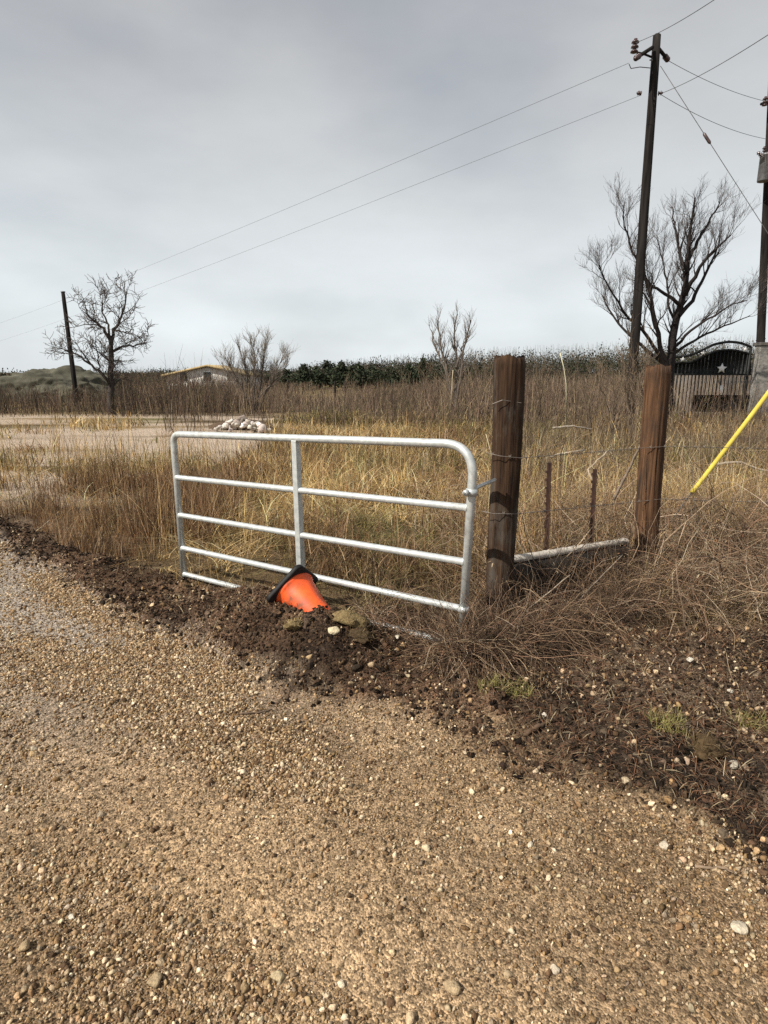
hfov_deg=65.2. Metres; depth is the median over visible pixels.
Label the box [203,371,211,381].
window
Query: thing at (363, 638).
sod lump
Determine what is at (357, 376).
evergreen tree
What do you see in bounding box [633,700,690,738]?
grass tuft
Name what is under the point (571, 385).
bare shrub
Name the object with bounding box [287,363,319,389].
evergreen tree
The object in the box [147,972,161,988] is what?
stone
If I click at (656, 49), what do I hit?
utility pole
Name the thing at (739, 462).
branch
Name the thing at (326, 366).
evergreen tree
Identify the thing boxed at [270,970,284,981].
stone
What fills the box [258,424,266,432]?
rubble rock
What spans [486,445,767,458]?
barbed wire
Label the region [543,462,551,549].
steel post
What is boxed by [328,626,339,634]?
stone
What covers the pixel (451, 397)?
stalk
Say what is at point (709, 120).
overhead line
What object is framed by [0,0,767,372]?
sky
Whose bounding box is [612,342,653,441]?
bare shrub
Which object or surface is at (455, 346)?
bare tree
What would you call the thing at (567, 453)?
branch
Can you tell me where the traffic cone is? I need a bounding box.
[266,564,329,611]
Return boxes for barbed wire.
[482,498,767,515]
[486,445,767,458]
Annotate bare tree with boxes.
[40,269,154,413]
[211,322,295,412]
[428,303,476,412]
[575,170,767,415]
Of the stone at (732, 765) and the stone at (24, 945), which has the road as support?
the stone at (24, 945)
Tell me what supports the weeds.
on the field
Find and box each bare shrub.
[146,371,173,413]
[167,370,206,411]
[340,371,357,415]
[399,371,430,410]
[417,361,443,406]
[461,350,496,414]
[526,355,549,428]
[549,352,592,420]
[563,369,613,434]
[583,347,639,439]
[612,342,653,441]
[621,313,671,409]
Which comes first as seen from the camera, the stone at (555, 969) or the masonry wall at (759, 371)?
the stone at (555, 969)
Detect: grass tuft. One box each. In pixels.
[477,675,515,695]
[492,671,535,698]
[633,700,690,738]
[728,705,767,731]
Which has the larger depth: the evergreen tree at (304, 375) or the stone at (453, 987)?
the evergreen tree at (304, 375)
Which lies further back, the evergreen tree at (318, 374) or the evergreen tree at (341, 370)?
the evergreen tree at (318, 374)
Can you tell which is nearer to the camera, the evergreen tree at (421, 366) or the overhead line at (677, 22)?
the overhead line at (677, 22)
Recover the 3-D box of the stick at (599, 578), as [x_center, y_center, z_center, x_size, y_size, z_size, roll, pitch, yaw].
[1.419,0.573,4.157,0.671,0.469,0.039,-7,15,-29]
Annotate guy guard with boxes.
[662,390,767,532]
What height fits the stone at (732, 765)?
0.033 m
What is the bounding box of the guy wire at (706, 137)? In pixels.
[660,66,767,232]
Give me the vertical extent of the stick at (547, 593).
0.426 m
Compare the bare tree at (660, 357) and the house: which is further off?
the house
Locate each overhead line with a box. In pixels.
[1,63,627,322]
[1,95,640,340]
[636,0,713,42]
[661,35,767,93]
[662,95,764,138]
[669,61,762,100]
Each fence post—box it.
[485,354,525,620]
[634,364,671,583]
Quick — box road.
[0,531,767,1023]
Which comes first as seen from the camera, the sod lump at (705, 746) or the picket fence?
the sod lump at (705, 746)
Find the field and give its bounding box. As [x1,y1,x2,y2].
[0,373,767,636]
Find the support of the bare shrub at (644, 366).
on the field
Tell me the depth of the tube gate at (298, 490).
4.15 m
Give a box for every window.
[179,371,188,381]
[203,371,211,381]
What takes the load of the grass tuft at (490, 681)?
on the soil
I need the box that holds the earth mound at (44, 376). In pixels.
[0,365,131,401]
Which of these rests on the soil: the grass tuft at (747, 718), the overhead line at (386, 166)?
the grass tuft at (747, 718)
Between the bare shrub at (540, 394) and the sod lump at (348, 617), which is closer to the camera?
the sod lump at (348, 617)
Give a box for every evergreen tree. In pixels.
[264,370,279,384]
[276,369,298,388]
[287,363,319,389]
[308,366,326,388]
[319,370,329,386]
[322,360,338,386]
[327,360,359,388]
[341,365,376,389]
[354,362,388,384]
[367,366,393,387]
[386,368,403,386]
[394,362,420,387]
[413,355,435,385]
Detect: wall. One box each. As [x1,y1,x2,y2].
[512,538,629,608]
[747,342,767,416]
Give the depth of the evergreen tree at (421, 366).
70.35 m
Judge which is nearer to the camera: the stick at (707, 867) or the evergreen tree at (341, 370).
the stick at (707, 867)
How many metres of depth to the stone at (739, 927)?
1.92 m
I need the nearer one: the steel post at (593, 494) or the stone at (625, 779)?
the stone at (625, 779)
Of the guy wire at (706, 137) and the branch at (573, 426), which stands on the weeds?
the branch at (573, 426)
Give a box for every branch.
[546,449,584,458]
[552,425,592,429]
[587,450,608,490]
[709,461,766,471]
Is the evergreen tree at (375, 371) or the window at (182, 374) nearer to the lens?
the window at (182, 374)
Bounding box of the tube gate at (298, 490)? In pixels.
[170,431,495,640]
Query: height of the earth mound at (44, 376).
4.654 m
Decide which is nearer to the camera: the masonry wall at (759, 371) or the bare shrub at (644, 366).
the bare shrub at (644, 366)
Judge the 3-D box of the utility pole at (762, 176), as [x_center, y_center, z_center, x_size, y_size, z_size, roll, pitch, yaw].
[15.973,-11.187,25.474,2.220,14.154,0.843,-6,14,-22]
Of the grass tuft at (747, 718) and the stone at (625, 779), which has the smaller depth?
the stone at (625, 779)
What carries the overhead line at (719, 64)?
attached to the utility pole at (656, 49)
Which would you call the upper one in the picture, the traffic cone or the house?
the house
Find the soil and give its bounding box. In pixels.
[0,515,767,876]
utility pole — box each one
[624,33,669,419]
[756,96,767,342]
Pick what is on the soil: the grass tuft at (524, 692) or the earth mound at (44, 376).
the grass tuft at (524, 692)
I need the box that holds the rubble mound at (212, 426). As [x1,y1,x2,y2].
[208,419,274,429]
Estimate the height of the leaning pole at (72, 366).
5.688 m
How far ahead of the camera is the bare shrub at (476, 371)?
21.48 m
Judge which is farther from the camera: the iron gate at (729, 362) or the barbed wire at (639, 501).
the iron gate at (729, 362)
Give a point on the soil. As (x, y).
(318, 671)
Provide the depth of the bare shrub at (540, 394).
18.33 m
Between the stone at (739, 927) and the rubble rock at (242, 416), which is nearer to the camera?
the stone at (739, 927)
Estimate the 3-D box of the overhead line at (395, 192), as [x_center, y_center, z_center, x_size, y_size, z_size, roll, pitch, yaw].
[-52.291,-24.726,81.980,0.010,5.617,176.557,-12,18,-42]
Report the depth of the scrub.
24.76 m
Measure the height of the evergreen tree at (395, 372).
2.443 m
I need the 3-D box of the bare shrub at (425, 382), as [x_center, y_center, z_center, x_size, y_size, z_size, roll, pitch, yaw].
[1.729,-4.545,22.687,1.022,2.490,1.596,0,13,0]
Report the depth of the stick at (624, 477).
4.77 m
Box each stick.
[240,709,272,714]
[516,575,569,621]
[523,719,553,736]
[559,555,622,624]
[613,444,639,499]
[694,865,737,872]
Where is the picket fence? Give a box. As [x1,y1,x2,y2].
[674,375,750,413]
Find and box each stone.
[18,939,29,951]
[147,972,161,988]
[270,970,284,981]
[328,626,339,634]
[444,980,460,995]
[550,964,559,974]
[621,777,629,783]
[659,841,668,849]
[729,760,737,769]
[730,920,747,934]
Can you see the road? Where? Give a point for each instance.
(320, 941)
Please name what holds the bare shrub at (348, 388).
on the field
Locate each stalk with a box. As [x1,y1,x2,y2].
[451,371,452,421]
[560,352,566,434]
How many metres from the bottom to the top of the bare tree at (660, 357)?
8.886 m
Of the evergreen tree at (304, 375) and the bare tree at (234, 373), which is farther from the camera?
the evergreen tree at (304, 375)
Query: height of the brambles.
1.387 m
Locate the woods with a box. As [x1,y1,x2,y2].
[0,334,765,385]
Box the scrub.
[0,345,767,432]
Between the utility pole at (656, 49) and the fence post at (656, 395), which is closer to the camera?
the fence post at (656, 395)
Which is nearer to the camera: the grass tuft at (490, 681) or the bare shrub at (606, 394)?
the grass tuft at (490, 681)
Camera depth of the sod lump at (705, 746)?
2.77 m
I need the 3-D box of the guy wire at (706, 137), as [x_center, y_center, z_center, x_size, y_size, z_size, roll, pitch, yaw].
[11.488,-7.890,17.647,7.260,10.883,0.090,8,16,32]
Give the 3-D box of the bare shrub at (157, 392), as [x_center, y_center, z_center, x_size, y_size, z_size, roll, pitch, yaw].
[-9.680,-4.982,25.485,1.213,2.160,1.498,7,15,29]
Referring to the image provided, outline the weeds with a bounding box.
[449,403,767,503]
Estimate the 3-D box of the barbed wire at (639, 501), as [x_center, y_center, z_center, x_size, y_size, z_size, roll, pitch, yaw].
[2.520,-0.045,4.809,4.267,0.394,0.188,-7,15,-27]
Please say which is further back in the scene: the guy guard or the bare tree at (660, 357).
the bare tree at (660, 357)
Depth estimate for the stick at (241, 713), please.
3.13 m
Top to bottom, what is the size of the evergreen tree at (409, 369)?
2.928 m
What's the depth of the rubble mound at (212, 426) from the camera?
18.99 m
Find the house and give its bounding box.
[162,365,265,389]
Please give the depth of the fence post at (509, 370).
3.76 m
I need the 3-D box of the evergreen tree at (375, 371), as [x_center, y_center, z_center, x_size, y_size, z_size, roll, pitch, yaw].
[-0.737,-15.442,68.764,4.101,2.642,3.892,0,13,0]
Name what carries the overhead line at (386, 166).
attached to the utility pole at (656, 49)
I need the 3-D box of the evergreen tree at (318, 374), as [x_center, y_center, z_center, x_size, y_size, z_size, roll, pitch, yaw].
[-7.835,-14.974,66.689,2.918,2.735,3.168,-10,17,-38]
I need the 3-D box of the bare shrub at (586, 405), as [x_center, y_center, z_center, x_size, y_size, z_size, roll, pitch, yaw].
[5.407,-2.803,15.803,1.326,2.107,0.810,0,13,0]
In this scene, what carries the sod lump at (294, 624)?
on the soil
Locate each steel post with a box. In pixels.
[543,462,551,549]
[588,469,596,542]
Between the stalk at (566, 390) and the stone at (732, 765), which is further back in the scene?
the stalk at (566, 390)
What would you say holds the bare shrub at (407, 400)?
on the field
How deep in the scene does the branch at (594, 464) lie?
7.34 m
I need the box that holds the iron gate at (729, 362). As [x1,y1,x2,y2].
[674,341,751,416]
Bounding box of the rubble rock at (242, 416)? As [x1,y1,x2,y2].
[238,415,246,419]
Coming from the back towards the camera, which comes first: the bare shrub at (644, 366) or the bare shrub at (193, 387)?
the bare shrub at (193, 387)
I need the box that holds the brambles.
[320,419,767,703]
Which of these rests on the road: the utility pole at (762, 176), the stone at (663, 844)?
the stone at (663, 844)
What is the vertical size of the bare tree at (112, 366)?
6.129 m
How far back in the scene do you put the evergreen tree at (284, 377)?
62.89 m
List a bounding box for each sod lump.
[280,611,308,630]
[329,606,370,627]
[347,625,380,643]
[684,728,734,760]
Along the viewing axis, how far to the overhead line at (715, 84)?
21.20 m
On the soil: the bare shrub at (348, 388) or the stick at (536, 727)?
the stick at (536, 727)
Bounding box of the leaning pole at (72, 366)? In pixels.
[61,291,79,408]
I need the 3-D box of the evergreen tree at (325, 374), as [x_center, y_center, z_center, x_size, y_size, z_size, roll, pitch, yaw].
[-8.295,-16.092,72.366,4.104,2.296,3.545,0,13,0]
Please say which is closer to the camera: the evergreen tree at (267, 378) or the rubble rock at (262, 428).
the rubble rock at (262, 428)
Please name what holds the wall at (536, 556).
on the field

